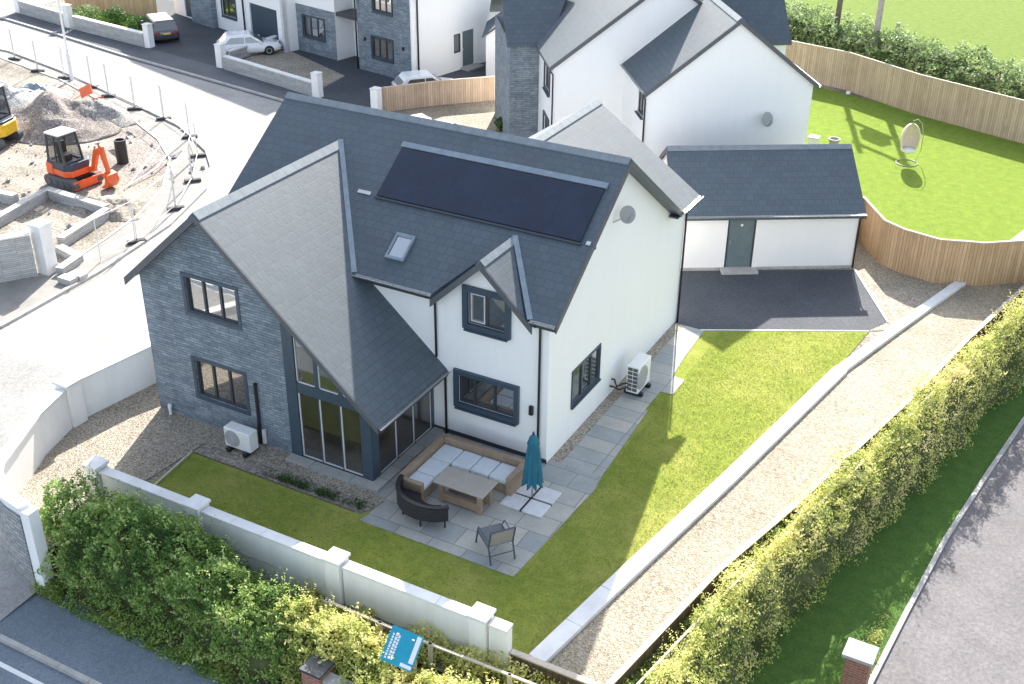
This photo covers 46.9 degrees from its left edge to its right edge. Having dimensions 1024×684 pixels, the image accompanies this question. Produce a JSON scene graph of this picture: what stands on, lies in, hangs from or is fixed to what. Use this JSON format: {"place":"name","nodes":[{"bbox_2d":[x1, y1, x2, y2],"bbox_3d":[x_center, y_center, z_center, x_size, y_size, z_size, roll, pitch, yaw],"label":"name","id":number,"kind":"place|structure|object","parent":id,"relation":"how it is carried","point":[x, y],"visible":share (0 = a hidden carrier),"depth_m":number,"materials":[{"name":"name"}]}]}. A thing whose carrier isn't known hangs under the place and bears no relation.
{"place":"outdoors","nodes":[
{"label":"outdoors","id":0,"kind":"place"},
{"bbox_2d":[0,0,56,15],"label":"pavement","id":1,"kind":"structure","parent":0,"point":[6,7],"depth_m":78.75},
{"bbox_2d":[0,642,83,683],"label":"road","id":2,"kind":"structure","parent":0,"point":[28,665],"depth_m":27.81,"materials":[{"name":"asphalt"}]},
{"bbox_2d":[0,633,101,683],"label":"road kerb","id":3,"kind":"structure","parent":2,"relation":"on","point":[52,663],"depth_m":27.95,"materials":[{"name":"concrete"}]},
{"bbox_2d":[0,58,168,280],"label":"site ground","id":4,"kind":"structure","parent":0,"point":[16,168],"depth_m":51.15,"materials":[{"name":"soil"}]},
{"bbox_2d":[0,84,23,149],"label":"excavator","id":5,"kind":"object","parent":4,"relation":"on","point":[10,129],"visible":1,"depth_m":54.83,"materials":[{"name":"metal"}]},
{"bbox_2d":[0,189,48,226],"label":"foundation wall","id":6,"kind":"structure","parent":4,"relation":"on","point":[22,206],"depth_m":48.12,"materials":[{"name":"concrete"}]},
{"bbox_2d":[0,80,66,111],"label":"stone heap","id":7,"kind":"object","parent":4,"relation":"on","point":[19,97],"visible":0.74,"depth_m":58.70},
{"bbox_2d":[14,83,73,97],"bbox_3d":[-24.677,-13.166,61.611,4.078,0.725,2.432,8,30,12],"label":"tarpaulin pile","id":8,"kind":"object","parent":4,"relation":"on","point":[44,87],"visible":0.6,"depth_m":61.59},
{"bbox_2d":[6,91,121,145],"bbox_3d":[-22.306,-11.439,57.565,7.662,1.620,6.004,15,32,24],"label":"spoil heap","id":9,"kind":"object","parent":4,"relation":"on","point":[39,114],"visible":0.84,"depth_m":56.42,"materials":[{"name":"gravel"}]},
{"bbox_2d":[55,244,83,274],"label":"foundation wall","id":10,"kind":"structure","parent":4,"relation":"on","point":[74,259],"depth_m":43.98,"materials":[{"name":"concrete"}]},
{"bbox_2d":[43,186,108,210],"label":"foundation wall","id":11,"kind":"structure","parent":4,"relation":"on","point":[64,197],"depth_m":48.73,"materials":[{"name":"concrete"}]},
{"bbox_2d":[43,126,119,191],"bbox_3d":[-18.457,-7.774,50.312,3.121,2.377,1.632,18,33,28],"label":"excavator","id":12,"kind":"object","parent":4,"relation":"on","point":[70,171],"visible":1,"depth_m":50.29,"materials":[{"name":"metal"}]},
{"bbox_2d":[56,207,110,245],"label":"foundation wall","id":13,"kind":"structure","parent":4,"relation":"on","point":[77,231],"depth_m":46.30,"materials":[{"name":"concrete"}]},
{"bbox_2d":[0,88,204,227],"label":"rubble","id":14,"kind":"object","parent":4,"relation":"on","point":[69,225],"visible":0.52,"depth_m":52.70,"materials":[{"name":"grey stone"}]},
{"bbox_2d":[70,195,145,221],"bbox_3d":[-16.498,-5.668,48.649,3.711,0.461,2.476,15,32,24],"label":"dirt mound","id":15,"kind":"object","parent":4,"relation":"on","point":[114,201],"visible":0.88,"depth_m":48.42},
{"bbox_2d":[82,99,139,127],"bbox_3d":[-20.666,-11.360,57.932,4.050,1.155,3.632,-18,34,-30],"label":"spoil heap","id":16,"kind":"object","parent":4,"relation":"on","point":[103,109],"visible":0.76,"depth_m":57.53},
{"bbox_2d":[127,122,192,186],"bbox_3d":[-15.758,-8.528,53.146,0.555,0.871,6.295,5,30,8],"label":"site fence panel","id":17,"kind":"object","parent":4,"relation":"on","point":[130,183],"visible":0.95,"depth_m":52.83,"materials":[{"name":"white metal"}]},
{"bbox_2d":[0,50,209,322],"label":"site pavement","id":18,"kind":"structure","parent":0,"point":[18,296],"depth_m":48.85,"materials":[{"name":"concrete"}]},
{"bbox_2d":[57,0,73,79],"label":"lamp post","id":19,"kind":"object","parent":18,"relation":"on","point":[66,47],"visible":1,"depth_m":63.26,"materials":[{"name":"white metal"}]},
{"bbox_2d":[0,57,170,275],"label":"pavement edging","id":20,"kind":"object","parent":18,"relation":"on","point":[137,215],"visible":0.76,"depth_m":51.90,"materials":[{"name":"concrete"}]},
{"bbox_2d":[0,48,213,327],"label":"site kerb","id":21,"kind":"structure","parent":18,"relation":"on","point":[172,221],"depth_m":47.35,"materials":[{"name":"concrete"}]},
{"bbox_2d":[75,9,144,26],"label":"front lawn","id":22,"kind":"structure","parent":0,"point":[102,19],"depth_m":75.83,"materials":[{"name":"green plant"}]},
{"bbox_2d":[72,4,100,19],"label":"shrub","id":23,"kind":"object","parent":22,"relation":"on","point":[91,10],"visible":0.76,"depth_m":74.21,"materials":[{"name":"green plant"}]},
{"bbox_2d":[64,0,156,16],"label":"timber fence","id":24,"kind":"object","parent":22,"relation":"on","point":[139,7],"visible":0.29,"depth_m":76.51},
{"bbox_2d":[101,3,128,24],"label":"shrub","id":25,"kind":"object","parent":22,"relation":"on","point":[110,16],"visible":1,"depth_m":73.87,"materials":[{"name":"green plant"}]},
{"bbox_2d":[0,589,235,683],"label":"footpath","id":26,"kind":"structure","parent":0,"point":[64,636],"depth_m":28.36,"materials":[{"name":"asphalt"}]},
{"bbox_2d":[107,125,165,181],"bbox_3d":[-17.336,-8.981,54.903,2.302,0.001,8.587,-13,32,-23],"label":"concrete pad","id":27,"kind":"object","parent":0,"point":[144,149],"visible":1,"depth_m":54.38,"materials":[{"name":"concrete"}]},
{"bbox_2d":[113,138,128,164],"bbox_3d":[-17.544,-8.559,53.041,0.520,1.100,0.515,15,32,24],"label":"drain pipe","id":28,"kind":"object","parent":27,"relation":"on","point":[120,147],"visible":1,"depth_m":52.88,"materials":[{"name":"black plastic"}]},
{"bbox_2d":[0,20,281,620],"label":"estate road","id":29,"kind":"structure","parent":0,"point":[99,318],"depth_m":42.48,"materials":[{"name":"asphalt"}]},
{"bbox_2d":[111,60,148,77],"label":"road patch","id":30,"kind":"object","parent":29,"relation":"on","point":[130,68],"visible":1,"depth_m":66.15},
{"bbox_2d":[0,16,283,101],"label":"road kerb","id":31,"kind":"structure","parent":29,"relation":"on","point":[160,65],"depth_m":67.01,"materials":[{"name":"concrete"}]},
{"bbox_2d":[0,13,308,102],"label":"pavement","id":32,"kind":"structure","parent":0,"point":[200,69],"depth_m":67.79,"materials":[{"name":"concrete"}]},
{"bbox_2d":[58,589,460,683],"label":"bank","id":33,"kind":"structure","parent":0,"point":[182,639],"depth_m":28.52,"materials":[{"name":"soil"}]},
{"bbox_2d":[29,575,267,683],"bbox_3d":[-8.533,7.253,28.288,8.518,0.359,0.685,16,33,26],"label":"bank weeds","id":34,"kind":"object","parent":33,"relation":"on","point":[177,655],"visible":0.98,"depth_m":28.52,"materials":[{"name":"green plant"}]},
{"bbox_2d":[35,462,303,683],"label":"hedge","id":35,"kind":"object","parent":33,"relation":"on","point":[215,603],"visible":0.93,"depth_m":28.43,"materials":[{"name":"green plant"}]},
{"bbox_2d":[299,654,355,683],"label":"brick wall","id":36,"kind":"structure","parent":33,"relation":"on","point":[312,670],"depth_m":26.21,"materials":[{"name":"brick"}]},
{"bbox_2d":[261,583,504,683],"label":"hedge","id":37,"kind":"object","parent":33,"relation":"on","point":[352,656],"visible":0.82,"depth_m":26.56,"materials":[{"name":"green plant"}]},
{"bbox_2d":[380,625,423,683],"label":"sign board","id":38,"kind":"object","parent":33,"relation":"on","point":[402,647],"visible":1,"depth_m":25.79,"materials":[{"name":"blue plastic"}]},
{"bbox_2d":[324,598,535,683],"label":"rail fence","id":39,"kind":"object","parent":33,"relation":"on","point":[431,645],"visible":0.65,"depth_m":26.32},
{"bbox_2d":[510,649,600,683],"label":"retaining boards","id":40,"kind":"object","parent":33,"relation":"on","point":[558,674],"visible":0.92,"depth_m":26.16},
{"bbox_2d":[243,50,343,86],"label":"front gravel","id":41,"kind":"structure","parent":0,"point":[290,62],"depth_m":67.11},
{"bbox_2d":[141,0,485,107],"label":"house driveway","id":42,"kind":"structure","parent":0,"point":[197,41],"depth_m":67.89,"materials":[{"name":"asphalt"}]},
{"bbox_2d":[140,12,179,41],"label":"parked car","id":43,"kind":"object","parent":42,"relation":"on","point":[164,26],"visible":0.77,"depth_m":70.49,"materials":[{"name":"grey paint"}]},
{"bbox_2d":[216,30,281,54],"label":"parked car","id":44,"kind":"object","parent":42,"relation":"on","point":[255,43],"visible":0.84,"depth_m":68.33,"materials":[{"name":"white paint"}]},
{"bbox_2d":[391,70,451,85],"bbox_3d":[-4.455,-13.599,62.206,3.626,1.214,1.742,-9,31,-17],"label":"parked car","id":45,"kind":"object","parent":42,"relation":"on","point":[410,77],"visible":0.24,"depth_m":61.54,"materials":[{"name":"white paint"}]},
{"bbox_2d":[382,76,494,110],"bbox_3d":[-2.669,-12.930,61.003,8.357,1.345,0.454,-11,31,-20],"label":"timber fence","id":46,"kind":"object","parent":42,"relation":"on","point":[434,93],"visible":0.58,"depth_m":60.65,"materials":[{"name":"wood"}]},
{"bbox_2d":[396,101,501,132],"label":"court gravel","id":47,"kind":"structure","parent":0,"point":[481,115],"depth_m":59.76,"materials":[{"name":"gravel"}]},
{"bbox_2d":[19,0,886,569],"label":"ground","id":48,"kind":"structure","parent":0,"point":[245,464],"depth_m":32.98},
{"bbox_2d":[0,218,57,282],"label":"plot wall","id":49,"kind":"structure","parent":48,"relation":"on","point":[17,260],"depth_m":42.63,"materials":[{"name":"stone"}]},
{"bbox_2d":[13,0,73,27],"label":"street wall","id":50,"kind":"structure","parent":48,"relation":"on","point":[40,12],"depth_m":74.85,"materials":[{"name":"stone"}]},
{"bbox_2d":[0,341,156,588],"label":"boundary wall","id":51,"kind":"structure","parent":48,"relation":"on","point":[59,412],"depth_m":32.90,"materials":[{"name":"white paint"}]},
{"bbox_2d":[72,15,154,47],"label":"street wall","id":52,"kind":"structure","parent":48,"relation":"on","point":[144,38],"depth_m":71.00,"materials":[{"name":"stone"}]},
{"bbox_2d":[19,383,382,545],"bbox_3d":[-8.426,3.470,32.824,10.200,0.001,9.450,15,32,24],"label":"gravel bed","id":53,"kind":"object","parent":48,"relation":"on","point":[143,435],"visible":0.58,"depth_m":33.60,"materials":[{"name":"gravel"}]},
{"bbox_2d":[223,421,258,457],"bbox_3d":[-7.647,2.740,33.373,0.920,0.750,0.560,15,32,24],"label":"heat pump","id":54,"kind":"object","parent":53,"relation":"on","point":[241,437],"visible":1,"depth_m":33.19,"materials":[{"name":"white plastic"}]},
{"bbox_2d":[174,0,298,52],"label":"white garage house","id":55,"kind":"structure","parent":48,"relation":"on","point":[265,18],"depth_m":71.28,"materials":[{"name":"paint"}]},
{"bbox_2d":[220,0,236,20],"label":"window","id":56,"kind":"structure","parent":55,"relation":"in","point":[229,6],"depth_m":72.63,"materials":[{"name":"grey glass"}]},
{"bbox_2d":[250,3,278,39],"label":"garage door","id":57,"kind":"structure","parent":55,"relation":"in","point":[264,20],"depth_m":70.51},
{"bbox_2d":[227,28,280,58],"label":"garden divider wall","id":58,"kind":"structure","parent":48,"relation":"on","point":[240,52],"depth_m":67.97,"materials":[{"name":"paint"}]},
{"bbox_2d":[213,42,323,97],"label":"street wall","id":59,"kind":"structure","parent":48,"relation":"on","point":[313,86],"depth_m":63.74,"materials":[{"name":"paint"}]},
{"bbox_2d":[81,455,512,667],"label":"garden wall","id":60,"kind":"structure","parent":48,"relation":"on","point":[339,575],"depth_m":28.25,"materials":[{"name":"white paint"}]},
{"bbox_2d":[262,469,367,509],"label":"plants","id":61,"kind":"object","parent":48,"relation":"on","point":[318,491],"visible":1,"depth_m":31.91,"materials":[{"name":"green plant"}]},
{"bbox_2d":[369,86,382,109],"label":"gate pier wall","id":62,"kind":"structure","parent":48,"relation":"on","point":[376,96],"depth_m":58.95,"materials":[{"name":"white paint"}]},
{"bbox_2d":[295,0,499,78],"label":"stone gable house","id":63,"kind":"structure","parent":48,"relation":"on","point":[392,38],"depth_m":65.32,"materials":[{"name":"paint"}]},
{"bbox_2d":[301,14,325,42],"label":"window","id":64,"kind":"structure","parent":63,"relation":"in","point":[313,26],"depth_m":68.33,"materials":[{"name":"grey glass"}]},
{"bbox_2d":[370,35,393,63],"bbox_3d":[-7.098,-16.060,64.767,1.740,1.290,0.200,23,36,34],"label":"window","id":65,"kind":"structure","parent":63,"relation":"in","point":[382,47],"depth_m":64.83,"materials":[{"name":"grey glass"}]},
{"bbox_2d":[371,0,392,16],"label":"window","id":66,"kind":"structure","parent":63,"relation":"in","point":[386,6],"depth_m":63.61,"materials":[{"name":"grey glass"}]},
{"bbox_2d":[462,29,472,65],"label":"door","id":67,"kind":"structure","parent":63,"relation":"in","point":[467,36],"depth_m":66.57,"materials":[{"name":"metal"}]},
{"bbox_2d":[124,92,703,492],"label":"detached house","id":68,"kind":"structure","parent":48,"relation":"on","point":[373,299],"depth_m":32.90,"materials":[{"name":"grey stone"}]},
{"bbox_2d":[179,271,241,330],"bbox_3d":[-8.202,-1.145,32.348,2.020,1.320,0.150,15,32,24],"label":"window","id":69,"kind":"structure","parent":68,"relation":"in","point":[208,297],"depth_m":32.39,"materials":[{"name":"clear glass"}]},
{"bbox_2d":[190,355,250,415],"bbox_3d":[-8.263,1.215,33.690,2.020,1.430,0.150,15,32,24],"label":"window","id":70,"kind":"structure","parent":68,"relation":"in","point":[219,382],"depth_m":33.74,"materials":[{"name":"grey glass"}]},
{"bbox_2d":[293,338,314,386],"bbox_3d":[-5.537,0.337,31.422,0.600,1.848,0.045,15,32,24],"label":"window frame","id":71,"kind":"structure","parent":68,"relation":"in","point":[303,362],"depth_m":31.61,"materials":[{"name":"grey glass"}]},
{"bbox_2d":[317,365,337,394],"bbox_3d":[-4.877,0.801,31.267,0.630,1.204,0.045,15,32,24],"label":"window frame","id":72,"kind":"structure","parent":68,"relation":"in","point":[325,384],"depth_m":31.46,"materials":[{"name":"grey glass"}]},
{"bbox_2d":[453,367,519,426],"bbox_3d":[-0.721,1.530,33.050,2.080,1.270,0.230,15,32,24],"label":"window","id":73,"kind":"structure","parent":68,"relation":"in","point":[478,390],"depth_m":33.10,"materials":[{"name":"clear glass"}]},
{"bbox_2d":[462,284,511,342],"bbox_3d":[-0.678,-0.786,31.743,1.480,1.350,0.230,15,32,24],"label":"window","id":74,"kind":"structure","parent":68,"relation":"in","point":[480,306],"depth_m":31.81,"materials":[{"name":"clear glass"}]},
{"bbox_2d":[570,343,601,409],"bbox_3d":[2.141,0.976,34.180,0.140,1.250,1.920,15,32,24],"label":"window","id":75,"kind":"structure","parent":68,"relation":"in","point":[586,375],"depth_m":34.25,"materials":[{"name":"grey glass"}]},
{"bbox_2d":[482,12,502,75],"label":"house","id":76,"kind":"structure","parent":48,"relation":"on","point":[489,32],"depth_m":64.80,"materials":[{"name":"white paint"}]},
{"bbox_2d":[550,323,682,462],"bbox_3d":[3.348,1.502,36.561,0.420,0.001,9.950,15,32,24],"label":"gravel margin","id":77,"kind":"object","parent":48,"relation":"on","point":[560,455],"visible":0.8,"depth_m":35.55,"materials":[{"name":"gravel"}]},
{"bbox_2d":[490,0,820,156],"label":"neighbour house","id":78,"kind":"structure","parent":48,"relation":"on","point":[657,77],"depth_m":49.27,"materials":[{"name":"paint"}]},
{"bbox_2d":[529,281,965,661],"bbox_3d":[8.316,2.382,35.035,0.961,0.180,25.128,22,36,33],"label":"kerb edging","id":79,"kind":"object","parent":48,"relation":"on","point":[560,637],"visible":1,"depth_m":31.73,"materials":[{"name":"concrete"}]},
{"bbox_2d":[659,144,867,274],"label":"garage","id":80,"kind":"structure","parent":48,"relation":"on","point":[755,209],"depth_m":43.77,"materials":[{"name":"concrete"}]},
{"bbox_2d":[725,220,754,266],"bbox_3d":[8.449,-3.684,43.764,0.920,1.990,0.052,-1,29,-3],"label":"door","id":81,"kind":"structure","parent":80,"relation":"in","point":[740,238],"depth_m":43.77,"materials":[{"name":"metal"}]},
{"bbox_2d":[700,329,868,331],"bbox_3d":[9.245,-0.388,40.058,5.738,0.030,0.050,0,29,-1],"label":"driveway edging","id":82,"kind":"object","parent":48,"relation":"on","point":[786,330],"visible":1,"depth_m":40.04,"materials":[{"name":"concrete"}]},
{"bbox_2d":[852,240,949,330],"bbox_3d":[15.173,-2.356,43.712,5.505,0.001,8.619,2,29,3],"label":"gravel corner","id":83,"kind":"object","parent":48,"relation":"on","point":[897,296],"visible":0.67,"depth_m":43.02,"materials":[{"name":"gravel"}]},
{"bbox_2d":[360,431,600,576],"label":"patio","id":84,"kind":"structure","parent":0,"point":[576,487],"depth_m":30.77,"materials":[{"name":"stone"}]},
{"bbox_2d":[395,474,448,527],"bbox_3d":[-2.371,4.225,30.764,1.891,0.755,1.006,15,32,24],"label":"curved bench","id":85,"kind":"object","parent":84,"relation":"on","point":[412,504],"visible":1,"depth_m":30.32,"materials":[{"name":"wicker"}]},
{"bbox_2d":[397,433,524,500],"bbox_3d":[-1.311,3.667,31.910,2.740,0.630,2.360,15,32,24],"label":"corner sofa","id":86,"kind":"object","parent":84,"relation":"on","point":[426,467],"visible":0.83,"depth_m":32.18,"materials":[{"name":"fabric"}]},
{"bbox_2d":[433,466,497,515],"bbox_3d":[-1.232,3.973,31.314,1.520,0.680,0.820,15,32,24],"label":"patio table","id":87,"kind":"object","parent":84,"relation":"on","point":[466,483],"visible":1,"depth_m":31.15,"materials":[{"name":"beige wood"}]},
{"bbox_2d":[475,520,515,565],"bbox_3d":[-0.416,4.808,29.499,0.733,1.022,1.034,-11,31,-21],"label":"garden chair","id":88,"kind":"object","parent":84,"relation":"on","point":[494,534],"visible":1,"depth_m":29.22,"materials":[{"name":"grey"}]},
{"bbox_2d":[500,431,561,517],"bbox_3d":[0.521,3.276,31.098,1.240,2.140,1.240,15,32,24],"label":"parasol","id":89,"kind":"object","parent":84,"relation":"on","point":[532,496],"visible":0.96,"depth_m":31.24,"materials":[{"name":"teal fabric"}]},
{"bbox_2d":[152,331,867,654],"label":"lawn","id":90,"kind":"structure","parent":0,"point":[700,347],"depth_m":31.82,"materials":[{"name":"green plant"}]},
{"bbox_2d":[193,451,354,511],"bbox_3d":[-6.599,3.798,32.275,5.580,0.055,0.035,16,32,25],"label":"lawn edging","id":91,"kind":"object","parent":90,"relation":"on","point":[274,482],"visible":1,"depth_m":32.19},
{"bbox_2d":[561,325,703,476],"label":"side path","id":92,"kind":"structure","parent":0,"point":[598,447],"depth_m":35.38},
{"bbox_2d":[624,352,650,396],"bbox_3d":[3.868,1.034,36.303,0.600,1.050,1.040,15,32,24],"label":"heat pump","id":93,"kind":"object","parent":92,"relation":"on","point":[638,371],"visible":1,"depth_m":36.06,"materials":[{"name":"white plastic"}]},
{"bbox_2d":[299,301,1022,683],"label":"planting bed","id":94,"kind":"object","parent":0,"point":[491,679],"visible":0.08,"depth_m":27.30,"materials":[{"name":"soil"}]},
{"bbox_2d":[292,577,568,683],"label":"undergrowth","id":95,"kind":"object","parent":94,"relation":"on","point":[467,653],"visible":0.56,"depth_m":26.67,"materials":[{"name":"green plant"}]},
{"bbox_2d":[636,394,934,683],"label":"rail fence","id":96,"kind":"object","parent":94,"relation":"on","point":[641,680],"visible":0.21,"depth_m":27.13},
{"bbox_2d":[623,347,977,683],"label":"undergrowth","id":97,"kind":"object","parent":94,"relation":"on","point":[687,624],"visible":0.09,"depth_m":28.34,"materials":[{"name":"green plant"}]},
{"bbox_2d":[605,285,1023,683],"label":"retaining boards","id":98,"kind":"object","parent":94,"relation":"on","point":[640,656],"visible":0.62,"depth_m":29.89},
{"bbox_2d":[675,270,885,329],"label":"driveway","id":99,"kind":"structure","parent":0,"point":[801,300],"depth_m":41.94,"materials":[{"name":"asphalt"}]},
{"bbox_2d":[548,283,1023,683],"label":"gravel path","id":100,"kind":"structure","parent":0,"point":[604,645],"depth_m":32.67,"materials":[{"name":"gravel"}]},
{"bbox_2d":[738,381,1023,683],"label":"grass verge","id":101,"kind":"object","parent":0,"point":[885,577],"depth_m":31.94,"materials":[{"name":"plant"}]},
{"bbox_2d":[635,289,1023,683],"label":"hedge","id":102,"kind":"object","parent":101,"relation":"on","point":[774,588],"visible":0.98,"depth_m":31.66,"materials":[{"name":"green plant"}]},
{"bbox_2d":[840,637,878,683],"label":"brick pier","id":103,"kind":"structure","parent":101,"relation":"on","point":[859,656],"depth_m":27.82,"materials":[{"name":"brick"}]},
{"bbox_2d":[785,0,1023,82],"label":"field","id":104,"kind":"structure","parent":0,"point":[996,27],"depth_m":77.56,"materials":[{"name":"green plant"}]},
{"bbox_2d":[834,0,884,44],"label":"electricity poles","id":105,"kind":"object","parent":104,"relation":"on","point":[879,14],"depth_m":65.58,"materials":[{"name":"brown wood"}]},
{"bbox_2d":[785,0,1023,99],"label":"hedge","id":106,"kind":"object","parent":104,"relation":"on","point":[940,63],"visible":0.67,"depth_m":63.97,"materials":[{"name":"green plant"}]},
{"bbox_2d":[805,86,1023,241],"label":"neighbour lawn","id":107,"kind":"structure","parent":0,"point":[959,183],"depth_m":53.55,"materials":[{"name":"green plant"}]},
{"bbox_2d":[785,40,1023,143],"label":"timber fence","id":108,"kind":"object","parent":107,"relation":"on","point":[980,110],"visible":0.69,"depth_m":60.21,"materials":[{"name":"wood"}]},
{"bbox_2d":[896,119,923,166],"bbox_3d":[18.122,-9.133,53.720,0.977,2.109,0.980,14,32,22],"label":"hanging egg chair","id":109,"kind":"object","parent":107,"relation":"on","point":[910,137],"visible":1,"depth_m":53.77,"materials":[{"name":"wicker"}]},
{"bbox_2d":[856,196,1023,285],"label":"timber fence","id":110,"kind":"object","parent":107,"relation":"on","point":[900,249],"visible":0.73,"depth_m":43.17,"materials":[{"name":"wood"}]},
{"bbox_2d":[874,425,1023,683],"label":"side road","id":111,"kind":"structure","parent":0,"point":[963,623],"depth_m":31.03,"materials":[{"name":"asphalt"}]},
{"bbox_2d":[868,417,1023,683],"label":"side road kerb","id":112,"kind":"structure","parent":111,"relation":"on","point":[910,604],"depth_m":32.59,"materials":[{"name":"concrete"}]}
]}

